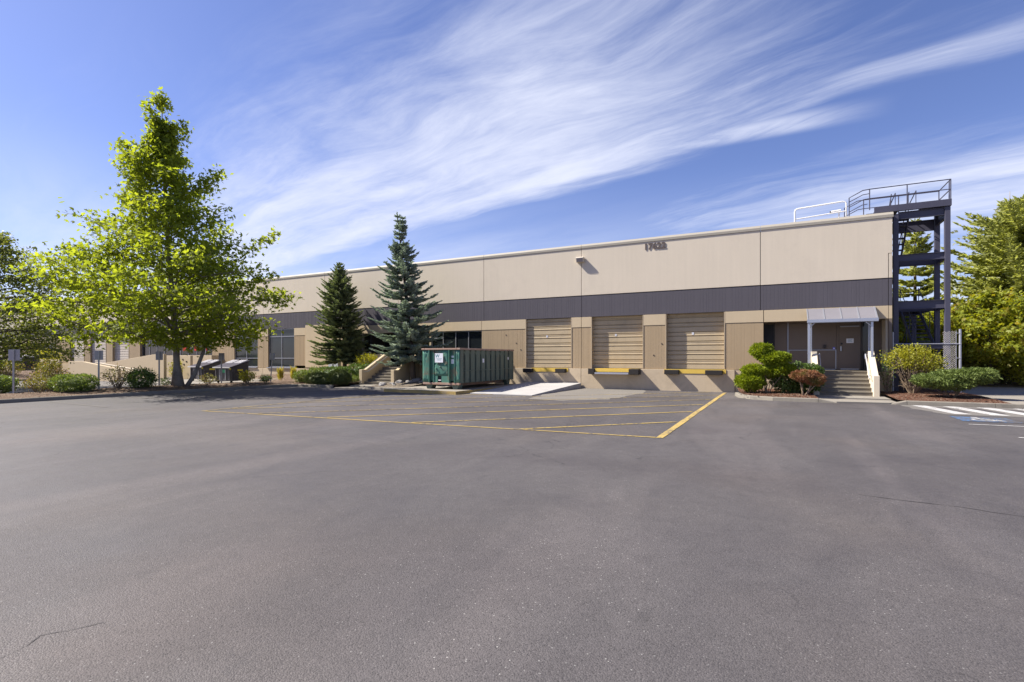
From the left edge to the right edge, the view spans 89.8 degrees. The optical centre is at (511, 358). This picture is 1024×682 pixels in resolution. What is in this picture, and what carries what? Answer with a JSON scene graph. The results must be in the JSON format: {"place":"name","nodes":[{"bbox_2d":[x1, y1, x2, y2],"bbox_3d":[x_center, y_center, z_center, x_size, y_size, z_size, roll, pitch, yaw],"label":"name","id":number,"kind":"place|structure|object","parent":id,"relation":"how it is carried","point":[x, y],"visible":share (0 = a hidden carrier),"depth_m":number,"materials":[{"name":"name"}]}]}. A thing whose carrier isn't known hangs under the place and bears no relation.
{"place":"outdoors","nodes":[
{"label":"outdoors","id":0,"kind":"place"},
{"bbox_2d":[0,370,67,378],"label":"island","id":1,"kind":"structure","parent":0,"point":[22,374],"depth_m":40.59,"materials":[{"name":"brown"}]},
{"bbox_2d":[0,360,28,374],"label":"azalea","id":2,"kind":"object","parent":1,"relation":"on","point":[18,369],"visible":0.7,"depth_m":39.53,"materials":[{"name":"green plant"}]},
{"bbox_2d":[9,355,39,370],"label":"azalea","id":3,"kind":"object","parent":1,"relation":"on","point":[30,365],"visible":0.17,"depth_m":46.21,"materials":[{"name":"green plant"}]},
{"bbox_2d":[32,358,60,375],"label":"azalea","id":4,"kind":"object","parent":1,"relation":"on","point":[44,366],"visible":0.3,"depth_m":40.50,"materials":[{"name":"green plant"}]},
{"bbox_2d":[0,377,1023,681],"bbox_3d":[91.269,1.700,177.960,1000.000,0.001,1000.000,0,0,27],"label":"ground","id":5,"kind":"structure","parent":0,"point":[192,537],"depth_m":4.79,"materials":[{"name":"asphalt"}]},
{"bbox_2d":[16,360,61,370],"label":"planter","id":6,"kind":"object","parent":5,"relation":"on","point":[59,361],"visible":0.02,"depth_m":50.57,"materials":[{"name":"beige paint"}]},
{"bbox_2d":[31,349,63,359],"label":"planter shrub","id":7,"kind":"object","parent":6,"relation":"in","point":[48,354],"visible":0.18,"depth_m":53.22,"materials":[{"name":"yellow plant"}]},
{"bbox_2d":[0,230,110,370],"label":"cherry tree","id":8,"kind":"object","parent":5,"relation":"on","point":[7,342],"visible":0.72,"depth_m":28.48,"materials":[{"name":"green plant"}]},
{"bbox_2d":[4,382,161,393],"bbox_3d":[-28.116,1.696,27.330,13.548,0.001,15.558,0,0,27],"label":"bleached patch","id":9,"kind":"object","parent":5,"relation":"on","point":[102,385],"visible":0.09,"depth_m":29.63,"materials":[{"name":"soil"}]},
{"bbox_2d":[68,361,120,380],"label":"ramp wall","id":10,"kind":"structure","parent":5,"relation":"on","point":[80,367],"depth_m":38.78,"materials":[{"name":"beige paint"}]},
{"bbox_2d":[47,397,182,406],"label":"faded bay lines","id":11,"kind":"object","parent":5,"relation":"on","point":[102,406],"visible":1,"depth_m":19.58,"materials":[{"name":"paint"}]},
{"bbox_2d":[101,354,166,378],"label":"ramp wall","id":12,"kind":"structure","parent":5,"relation":"on","point":[150,362],"depth_m":42.13,"materials":[{"name":"beige paint"}]},
{"bbox_2d":[0,385,280,403],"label":"strip kerb","id":13,"kind":"structure","parent":5,"relation":"on","point":[18,400],"depth_m":22.86,"materials":[{"name":"concrete"}]},
{"bbox_2d":[0,382,292,398],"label":"planting strip","id":14,"kind":"object","parent":5,"relation":"on","point":[98,391],"visible":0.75,"depth_m":24.16,"materials":[{"name":"brown soil"}]},
{"bbox_2d":[0,374,20,393],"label":"round hedge","id":15,"kind":"object","parent":14,"relation":"on","point":[5,383],"visible":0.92,"depth_m":21.77,"materials":[{"name":"green plant"}]},
{"bbox_2d":[8,349,19,392],"bbox_3d":[-20.801,0.620,21.459,0.460,1.960,0.065,0,0,-3],"label":"parking sign","id":16,"kind":"object","parent":14,"relation":"on","point":[13,355],"visible":0.93,"depth_m":21.46,"materials":[{"name":"metal"}]},
{"bbox_2d":[17,375,55,391],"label":"azalea","id":17,"kind":"object","parent":14,"relation":"on","point":[33,386],"visible":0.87,"depth_m":22.32,"materials":[{"name":"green plant"}]},
{"bbox_2d":[28,357,73,390],"bbox_3d":[-21.450,0.745,23.932,2.183,1.636,1.513,0,0,27],"label":"azalea","id":18,"kind":"object","parent":14,"relation":"on","point":[49,366],"visible":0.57,"depth_m":23.83,"materials":[{"name":"green plant"}]},
{"bbox_2d":[45,373,100,391],"bbox_3d":[-19.478,1.110,22.846,1.728,0.906,1.756,0,0,27],"label":"clipped hedge","id":19,"kind":"object","parent":14,"relation":"on","point":[72,382],"visible":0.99,"depth_m":22.49,"materials":[{"name":"green plant"}]},
{"bbox_2d":[95,351,102,388],"bbox_3d":[-19.211,0.625,23.902,0.320,1.950,0.065,0,0,-25],"label":"parking sign","id":20,"kind":"object","parent":14,"relation":"on","point":[98,355],"visible":0.93,"depth_m":23.90,"materials":[{"name":"metal"}]},
{"bbox_2d":[100,364,131,387],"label":"sparse shrub","id":21,"kind":"object","parent":14,"relation":"on","point":[120,383],"visible":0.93,"depth_m":24.52,"materials":[{"name":"green plant"}]},
{"bbox_2d":[123,365,161,387],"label":"round shrub","id":22,"kind":"object","parent":14,"relation":"on","point":[150,378],"visible":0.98,"depth_m":24.81,"materials":[{"name":"green plant"}]},
{"bbox_2d":[0,86,302,385],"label":"plane tree","id":23,"kind":"object","parent":14,"relation":"on","point":[162,157],"visible":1,"depth_m":25.37,"materials":[{"name":"green plant"}]},
{"bbox_2d":[156,351,162,384],"bbox_3d":[-18.139,0.630,26.432,0.320,1.940,0.065,0,0,-21],"label":"parking sign","id":24,"kind":"object","parent":14,"relation":"on","point":[159,355],"visible":0.93,"depth_m":26.42,"materials":[{"name":"metal"}]},
{"bbox_2d":[160,377,170,384],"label":"trunk suckers","id":25,"kind":"object","parent":14,"relation":"on","point":[163,383],"visible":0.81,"depth_m":26.95,"materials":[{"name":"green plant"}]},
{"bbox_2d":[197,372,219,383],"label":"sparse shrub","id":26,"kind":"object","parent":14,"relation":"on","point":[205,380],"visible":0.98,"depth_m":28.70,"materials":[{"name":"green plant"}]},
{"bbox_2d":[219,353,224,382],"bbox_3d":[-16.614,0.655,29.404,0.300,1.890,0.065,0,0,-21],"label":"parking sign","id":27,"kind":"object","parent":14,"relation":"on","point":[221,356],"visible":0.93,"depth_m":29.39,"materials":[{"name":"metal"}]},
{"bbox_2d":[238,369,256,383],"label":"yellow shrub","id":28,"kind":"object","parent":14,"relation":"on","point":[246,379],"visible":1,"depth_m":29.75,"materials":[{"name":"green plant"}]},
{"bbox_2d":[258,374,272,382],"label":"shrub","id":29,"kind":"object","parent":14,"relation":"on","point":[266,378],"visible":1,"depth_m":30.34,"materials":[{"name":"green plant"}]},
{"bbox_2d":[180,356,192,378],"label":"pierced wall","id":30,"kind":"structure","parent":5,"relation":"on","point":[186,361],"depth_m":41.60,"materials":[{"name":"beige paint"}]},
{"bbox_2d":[167,355,218,376],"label":"front parapet","id":31,"kind":"structure","parent":5,"relation":"on","point":[195,358],"depth_m":44.00,"materials":[{"name":"beige paint"}]},
{"bbox_2d":[126,379,261,383],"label":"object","id":32,"kind":"object","parent":5,"relation":"on","point":[195,381],"visible":0.18,"depth_m":36.64,"materials":[{"name":"concrete"}]},
{"bbox_2d":[187,360,220,380],"bbox_3d":[-22.419,0.891,37.577,1.706,1.553,1.550,0,0,27],"label":"waste bin","id":33,"kind":"object","parent":32,"relation":"on","point":[206,366],"visible":0.56,"depth_m":37.16,"materials":[{"name":"grey metal"}]},
{"bbox_2d":[212,360,249,382],"bbox_3d":[-18.928,0.891,34.715,1.706,1.553,1.550,0,0,24],"label":"waste bin","id":34,"kind":"object","parent":32,"relation":"on","point":[231,369],"visible":0.84,"depth_m":34.30,"materials":[{"name":"grey metal"}]},
{"bbox_2d":[281,384,308,386],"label":"corner kerb","id":35,"kind":"structure","parent":5,"relation":"on","point":[294,385],"depth_m":30.33,"materials":[{"name":"concrete"}]},
{"bbox_2d":[250,374,358,384],"bbox_3d":[-14.181,1.407,34.858,11.950,0.345,6.150,0,0,27],"label":"facade bed","id":36,"kind":"object","parent":5,"relation":"on","point":[287,379],"visible":0.23,"depth_m":34.10,"materials":[{"name":"brown soil"}]},
{"bbox_2d":[269,353,274,381],"bbox_3d":[-15.100,0.642,32.279,0.300,1.920,0.065,4,-1,-21],"label":"parking sign","id":37,"kind":"object","parent":36,"relation":"on","point":[272,356],"visible":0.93,"depth_m":32.28,"materials":[{"name":"metal"}]},
{"bbox_2d":[276,366,284,379],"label":"grass tuft","id":38,"kind":"object","parent":36,"relation":"on","point":[280,372],"visible":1,"depth_m":32.83,"materials":[{"name":"plant"}]},
{"bbox_2d":[293,369,305,382],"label":"hedge shrub","id":39,"kind":"object","parent":36,"relation":"on","point":[298,377],"visible":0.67,"depth_m":31.80,"materials":[{"name":"green plant"}]},
{"bbox_2d":[302,366,323,381],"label":"hedge shrub","id":40,"kind":"object","parent":36,"relation":"on","point":[312,370],"visible":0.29,"depth_m":31.73,"materials":[{"name":"green plant"}]},
{"bbox_2d":[303,371,334,384],"bbox_3d":[-11.429,1.194,30.723,2.448,0.860,1.459,0,0,27],"label":"yew mound","id":41,"kind":"object","parent":36,"relation":"on","point":[318,378],"visible":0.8,"depth_m":30.34,"materials":[{"name":"plant"}]},
{"bbox_2d":[319,366,353,376],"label":"clipped hedge","id":42,"kind":"object","parent":36,"relation":"on","point":[328,369],"visible":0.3,"depth_m":31.95,"materials":[{"name":"green plant"}]},
{"bbox_2d":[306,262,370,366],"bbox_3d":[-11.892,-2.578,35.212,4.214,8.170,3.930,0,0,-24],"label":"green spruce","id":43,"kind":"object","parent":36,"relation":"on","point":[338,298],"visible":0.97,"depth_m":34.73,"materials":[{"name":"green plant"}]},
{"bbox_2d":[327,368,352,384],"bbox_3d":[-10.242,1.115,30.349,1.640,1.031,1.584,0,0,27],"label":"yew mound","id":44,"kind":"object","parent":36,"relation":"on","point":[339,377],"visible":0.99,"depth_m":29.96,"materials":[{"name":"plant"}]},
{"bbox_2d":[346,363,368,378],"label":"clipped hedge","id":45,"kind":"object","parent":36,"relation":"on","point":[358,368],"visible":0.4,"depth_m":32.19,"materials":[{"name":"green plant"}]},
{"bbox_2d":[355,352,376,365],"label":"yellow shrub","id":46,"kind":"object","parent":36,"relation":"on","point":[370,358],"visible":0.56,"depth_m":33.11,"materials":[{"name":"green plant"}]},
{"bbox_2d":[308,384,333,387],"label":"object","id":47,"kind":"structure","parent":5,"relation":"on","point":[324,386],"depth_m":29.78,"materials":[{"name":"concrete"}]},
{"bbox_2d":[334,384,373,388],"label":"concrete walk","id":48,"kind":"structure","parent":5,"relation":"on","point":[361,386],"depth_m":29.84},
{"bbox_2d":[365,387,392,389],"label":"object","id":49,"kind":"structure","parent":5,"relation":"on","point":[380,388],"depth_m":27.74,"materials":[{"name":"concrete"}]},
{"bbox_2d":[359,355,418,385],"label":"side entrance steps","id":50,"kind":"structure","parent":5,"relation":"on","point":[374,373],"depth_m":31.47,"materials":[{"name":"concrete"}]},
{"bbox_2d":[361,354,425,384],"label":"landing platform","id":51,"kind":"structure","parent":5,"relation":"on","point":[420,369],"depth_m":32.10,"materials":[{"name":"concrete"}]},
{"bbox_2d":[368,381,422,387],"bbox_3d":[-5.951,1.424,29.648,2.450,0.302,4.370,0,0,27],"label":"gravel bed","id":52,"kind":"object","parent":5,"relation":"on","point":[401,385],"visible":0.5,"depth_m":28.66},
{"bbox_2d":[367,212,452,379],"bbox_3d":[-6.064,-3.721,30.537,5.294,10.434,5.137,0,0,27],"label":"blue spruce","id":53,"kind":"object","parent":52,"relation":"on","point":[413,338],"visible":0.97,"depth_m":30.25,"materials":[{"name":"green plant"}]},
{"bbox_2d":[0,212,893,396],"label":"warehouse building","id":54,"kind":"structure","parent":5,"relation":"on","point":[701,311],"depth_m":27.60,"materials":[{"name":"beige paint"}]},
{"bbox_2d":[71,336,83,361],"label":"dock door","id":55,"kind":"structure","parent":54,"relation":"in","point":[81,356],"depth_m":55.13,"materials":[{"name":"paint"}]},
{"bbox_2d":[92,337,105,363],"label":"dock door","id":56,"kind":"structure","parent":54,"relation":"in","point":[94,345],"depth_m":53.16,"materials":[{"name":"paint"}]},
{"bbox_2d":[115,340,127,360],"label":"dock door","id":57,"kind":"structure","parent":54,"relation":"in","point":[121,353],"depth_m":51.44,"materials":[{"name":"paint"}]},
{"bbox_2d":[142,340,211,355],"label":"window","id":58,"kind":"structure","parent":54,"relation":"in","point":[146,351],"depth_m":48.39,"materials":[{"name":"glass"}]},
{"bbox_2d":[235,330,257,366],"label":"window","id":59,"kind":"structure","parent":54,"relation":"in","point":[244,355],"depth_m":42.27,"materials":[{"name":"glass"}]},
{"bbox_2d":[269,328,294,366],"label":"window","id":60,"kind":"structure","parent":54,"relation":"in","point":[281,344],"depth_m":40.52,"materials":[{"name":"glass"}]},
{"bbox_2d":[357,334,369,362],"bbox_3d":[-10.591,-0.585,36.959,1.380,2.290,0.075,0,0,27],"label":"window","id":61,"kind":"structure","parent":54,"relation":"in","point":[367,344],"depth_m":36.83,"materials":[{"name":"glass"}]},
{"bbox_2d":[384,334,428,365],"bbox_3d":[-7.059,-0.585,36.439,5.140,2.290,0.075,0,0,27],"label":"window","id":62,"kind":"structure","parent":54,"relation":"in","point":[386,344],"depth_m":37.21,"materials":[{"name":"black glass"}]},
{"bbox_2d":[432,330,481,348],"bbox_3d":[-3.556,-0.590,33.092,3.870,2.280,0.075,0,0,27],"label":"window","id":63,"kind":"structure","parent":54,"relation":"in","point":[461,339],"depth_m":32.96,"materials":[{"name":"glass"}]},
{"bbox_2d":[527,318,570,367],"bbox_3d":[2.192,-0.870,30.187,2.930,2.900,0.138,0,0,27],"label":"dock door","id":64,"kind":"structure","parent":54,"relation":"in","point":[548,340],"depth_m":30.14,"materials":[{"name":"paint"}]},
{"bbox_2d":[576,257,584,262],"bbox_3d":[3.842,-5.540,28.967,0.440,0.280,0.278,0,0,27],"label":"wall light","id":65,"kind":"object","parent":54,"relation":"attached to","point":[580,259],"visible":1,"depth_m":28.89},
{"bbox_2d":[593,316,642,368],"bbox_3d":[5.882,-0.870,28.452,2.920,2.900,0.138,0,0,27],"label":"dock door","id":66,"kind":"structure","parent":54,"relation":"in","point":[618,341],"depth_m":28.39,"materials":[{"name":"paint"}]},
{"bbox_2d":[645,242,665,249],"bbox_3d":[7.586,-5.940,27.190,1.079,0.359,0.030,0,0,27],"label":"house number","id":67,"kind":"object","parent":54,"relation":"attached to","point":[655,246],"visible":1,"depth_m":27.17,"materials":[{"name":"grey metal"}]},
{"bbox_2d":[667,313,723,368],"bbox_3d":[9.500,-0.870,26.631,2.900,2.900,0.138,0,0,27],"label":"dock door","id":68,"kind":"structure","parent":54,"relation":"in","point":[695,341],"depth_m":26.58,"materials":[{"name":"paint"}]},
{"bbox_2d":[794,201,846,221],"bbox_3d":[14.733,-6.676,24.586,2.186,1.433,0.066,0,0,27],"label":"roof guard rail","id":69,"kind":"object","parent":54,"relation":"on","point":[795,219],"visible":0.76,"depth_m":24.56,"materials":[{"name":"metal"}]},
{"bbox_2d":[806,306,878,365],"bbox_3d":[14.734,-0.400,23.032,2.660,3.800,0.865,0,0,27],"label":"entrance canopy","id":70,"kind":"object","parent":54,"relation":"attached to","point":[867,315],"visible":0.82,"depth_m":22.95,"materials":[{"name":"white painted metal"},{"name":"metal roof sheeting"}]},
{"bbox_2d":[839,325,860,369],"bbox_3d":[15.904,-0.490,24.217,0.860,2.100,0.137,0,0,27],"label":"entrance door","id":71,"kind":"structure","parent":54,"relation":"in","point":[849,335],"depth_m":24.21,"materials":[{"name":"metal"}]},
{"bbox_2d":[384,383,513,394],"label":"container slab","id":72,"kind":"structure","parent":5,"relation":"on","point":[447,389],"depth_m":25.60,"materials":[{"name":"concrete"}]},
{"bbox_2d":[421,348,513,388],"bbox_3d":[-2.243,0.525,28.167,2.320,2.040,5.862,0,0,27],"label":"roll off container","id":73,"kind":"object","parent":72,"relation":"on","point":[457,368],"visible":1,"depth_m":26.03,"materials":[{"name":"metal"}]},
{"bbox_2d":[206,392,725,437],"bbox_3d":[0.315,1.690,20.910,14.287,0.001,17.276,0,0,27],"label":"yellow hatched zone","id":74,"kind":"object","parent":5,"relation":"on","point":[672,428],"visible":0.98,"depth_m":15.68,"materials":[{"name":"paint"}]},
{"bbox_2d":[0,494,1018,657],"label":"asphalt cracks","id":75,"kind":"object","parent":5,"relation":"on","point":[859,494],"visible":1,"depth_m":5.57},
{"bbox_2d":[470,382,580,395],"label":"white ramp","id":76,"kind":"structure","parent":5,"relation":"on","point":[530,388],"depth_m":26.19,"materials":[{"name":"concrete"}]},
{"bbox_2d":[529,388,645,400],"bbox_3d":[3.795,1.696,24.332,4.101,0.001,8.544,0,0,27],"label":"dusty patch","id":77,"kind":"object","parent":5,"relation":"on","point":[583,394],"visible":1,"depth_m":23.93,"materials":[{"name":"concrete"}]},
{"bbox_2d":[735,392,817,401],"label":"entrance kerb","id":78,"kind":"structure","parent":5,"relation":"on","point":[768,398],"depth_m":20.39,"materials":[{"name":"concrete"}]},
{"bbox_2d":[737,388,817,397],"bbox_3d":[11.466,1.512,22.575,3.200,0.128,4.560,0,0,27],"label":"entrance bed","id":79,"kind":"object","parent":5,"relation":"on","point":[783,394],"visible":0.58,"depth_m":21.72,"materials":[{"name":"brown soil"}]},
{"bbox_2d":[0,382,1002,402],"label":"bark litter","id":80,"kind":"object","parent":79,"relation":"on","point":[740,394],"visible":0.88,"depth_m":21.04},
{"bbox_2d":[733,342,797,392],"bbox_3d":[11.061,0.443,22.490,2.606,2.345,1.367,0,0,18],"label":"cloud pruned juniper","id":81,"kind":"object","parent":79,"relation":"on","point":[756,376],"visible":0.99,"depth_m":22.22,"materials":[{"name":"green plant"}]},
{"bbox_2d":[768,373,803,393],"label":"dark shrub","id":82,"kind":"object","parent":79,"relation":"on","point":[780,386],"visible":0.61,"depth_m":22.11,"materials":[{"name":"green plant"}]},
{"bbox_2d":[781,360,824,392],"bbox_3d":[12.547,0.820,22.343,1.817,1.476,1.355,0,0,27],"label":"laurel bush","id":83,"kind":"object","parent":79,"relation":"on","point":[814,366],"visible":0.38,"depth_m":21.98,"materials":[{"name":"green plant"}]},
{"bbox_2d":[788,369,826,394],"bbox_3d":[12.234,1.012,21.275,1.441,1.197,1.095,0,0,27],"label":"russet bush","id":84,"kind":"object","parent":79,"relation":"on","point":[814,378],"visible":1,"depth_m":21.03,"materials":[{"name":"plant"}]},
{"bbox_2d":[818,398,835,402],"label":"entrance kerb ramp","id":85,"kind":"structure","parent":5,"relation":"on","point":[823,401],"depth_m":19.60,"materials":[{"name":"concrete"}]},
{"bbox_2d":[811,351,879,396],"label":"entrance steps","id":86,"kind":"structure","parent":5,"relation":"on","point":[858,383],"depth_m":22.28,"materials":[{"name":"concrete"}]},
{"bbox_2d":[815,395,894,403],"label":"entrance walk","id":87,"kind":"structure","parent":5,"relation":"on","point":[859,399],"depth_m":20.23,"materials":[{"name":"concrete"}]},
{"bbox_2d":[844,179,951,391],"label":"steel stair tower","id":88,"kind":"structure","parent":5,"relation":"on","point":[939,210],"depth_m":22.83,"materials":[{"name":"metal"}]},
{"bbox_2d":[891,400,906,404],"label":"kerb ramp","id":89,"kind":"structure","parent":5,"relation":"on","point":[901,403],"depth_m":18.75,"materials":[{"name":"concrete"}]},
{"bbox_2d":[880,386,1011,403],"bbox_3d":[18.064,1.510,22.951,3.200,0.125,10.670,0,0,27],"label":"tower bed","id":90,"kind":"object","parent":5,"relation":"on","point":[933,394],"visible":0.59,"depth_m":19.90,"materials":[{"name":"brown soil"}]},
{"bbox_2d":[878,350,897,391],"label":"climbing shrub","id":91,"kind":"object","parent":90,"relation":"on","point":[887,377],"visible":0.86,"depth_m":21.93,"materials":[{"name":"green plant"}]},
{"bbox_2d":[876,343,948,392],"bbox_3d":[16.630,0.461,21.344,2.546,2.202,1.689,0,0,27],"label":"twiggy shrub","id":92,"kind":"object","parent":90,"relation":"on","point":[912,357],"visible":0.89,"depth_m":21.22,"materials":[{"name":"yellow plant"}]},
{"bbox_2d":[892,329,961,392],"bbox_3d":[17.896,0.190,22.223,2.385,2.820,0.103,0,0,27],"label":"chain link fence","id":93,"kind":"object","parent":90,"relation":"on","point":[960,347],"visible":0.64,"depth_m":21.79,"materials":[{"name":"metal"}]},
{"bbox_2d":[909,366,1001,396],"bbox_3d":[16.899,0.929,19.710,2.843,1.273,1.793,0,0,27],"label":"flat juniper","id":94,"kind":"object","parent":90,"relation":"on","point":[959,379],"visible":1,"depth_m":19.26,"materials":[{"name":"plant"}]},
{"bbox_2d":[902,405,1023,437],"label":"accessible bay markings","id":95,"kind":"object","parent":5,"relation":"on","point":[1003,412],"visible":1,"depth_m":16.01,"materials":[{"name":"paint"}]},
{"bbox_2d":[906,400,1023,408],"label":"kerb","id":96,"kind":"structure","parent":5,"relation":"on","point":[973,404],"depth_m":17.93,"materials":[{"name":"concrete"}]},
{"bbox_2d":[0,0,1023,305],"label":"sky","id":97,"kind":"structure","parent":0,"point":[491,126],"materials":[{"name":"blue"}]},
{"bbox_2d":[899,371,1023,388],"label":"dry ground","id":98,"kind":"structure","parent":0,"point":[1012,384],"depth_m":28.99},
{"bbox_2d":[892,218,943,371],"bbox_3d":[28.505,-4.209,35.998,5.684,11.218,5.683,0,0,27],"label":"tall fir","id":99,"kind":"object","parent":98,"relation":"on","point":[921,245],"visible":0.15,"depth_m":35.58,"materials":[{"name":"green plant"}]},
{"bbox_2d":[905,351,943,376],"bbox_3d":[24.210,0.599,29.828,1.931,2.088,2.030,0,0,-22],"label":"understorey bush","id":100,"kind":"object","parent":98,"relation":"on","point":[925,363],"visible":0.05,"depth_m":29.67,"materials":[{"name":"green plant"}]},
{"bbox_2d":[892,315,965,380],"bbox_3d":[24.376,-0.740,31.402,5.204,4.509,6.046,0,0,-10],"label":"maple tree","id":101,"kind":"object","parent":98,"relation":"on","point":[902,329],"visible":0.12,"depth_m":30.84,"materials":[{"name":"green plant"}]},
{"bbox_2d":[905,306,981,366],"bbox_3d":[27.295,-1.007,32.778,6.617,5.039,6.839,0,0,27],"label":"maple tree","id":102,"kind":"object","parent":98,"relation":"on","point":[926,315],"visible":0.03,"depth_m":32.41,"materials":[{"name":"green plant"}]},
{"bbox_2d":[932,353,982,370],"bbox_3d":[25.396,0.541,29.576,2.891,2.031,2.420,0,0,27],"label":"understorey bush","id":103,"kind":"object","parent":98,"relation":"on","point":[964,364],"visible":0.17,"depth_m":29.01,"materials":[{"name":"green plant"}]},
{"bbox_2d":[920,194,1023,373],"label":"broad fir","id":104,"kind":"object","parent":98,"relation":"on","point":[1001,255],"visible":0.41,"depth_m":30.54,"materials":[{"name":"green plant"}]},
{"bbox_2d":[921,285,1023,384],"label":"maple tree","id":105,"kind":"object","parent":98,"relation":"on","point":[991,312],"visible":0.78,"depth_m":27.82,"materials":[{"name":"green plant"}]},
{"bbox_2d":[940,195,1022,309],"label":"poplar tree","id":106,"kind":"object","parent":98,"relation":"on","point":[973,252],"visible":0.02,"depth_m":40.10,"materials":[{"name":"green plant"}]},
{"bbox_2d":[975,348,1020,383],"bbox_3d":[27.577,0.340,29.469,2.774,2.444,2.119,0,0,27],"label":"understorey bush","id":107,"kind":"object","parent":98,"relation":"on","point":[1002,379],"visible":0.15,"depth_m":29.16,"materials":[{"name":"green plant"}]},
{"bbox_2d":[993,357,1023,384],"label":"understorey bush","id":108,"kind":"object","parent":98,"relation":"on","point":[1019,374],"visible":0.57,"depth_m":27.91,"materials":[{"name":"green plant"}]},
{"bbox_2d":[930,387,1023,403],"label":"back path","id":109,"kind":"structure","parent":0,"point":[1013,395],"depth_m":22.71,"materials":[{"name":"concrete"}]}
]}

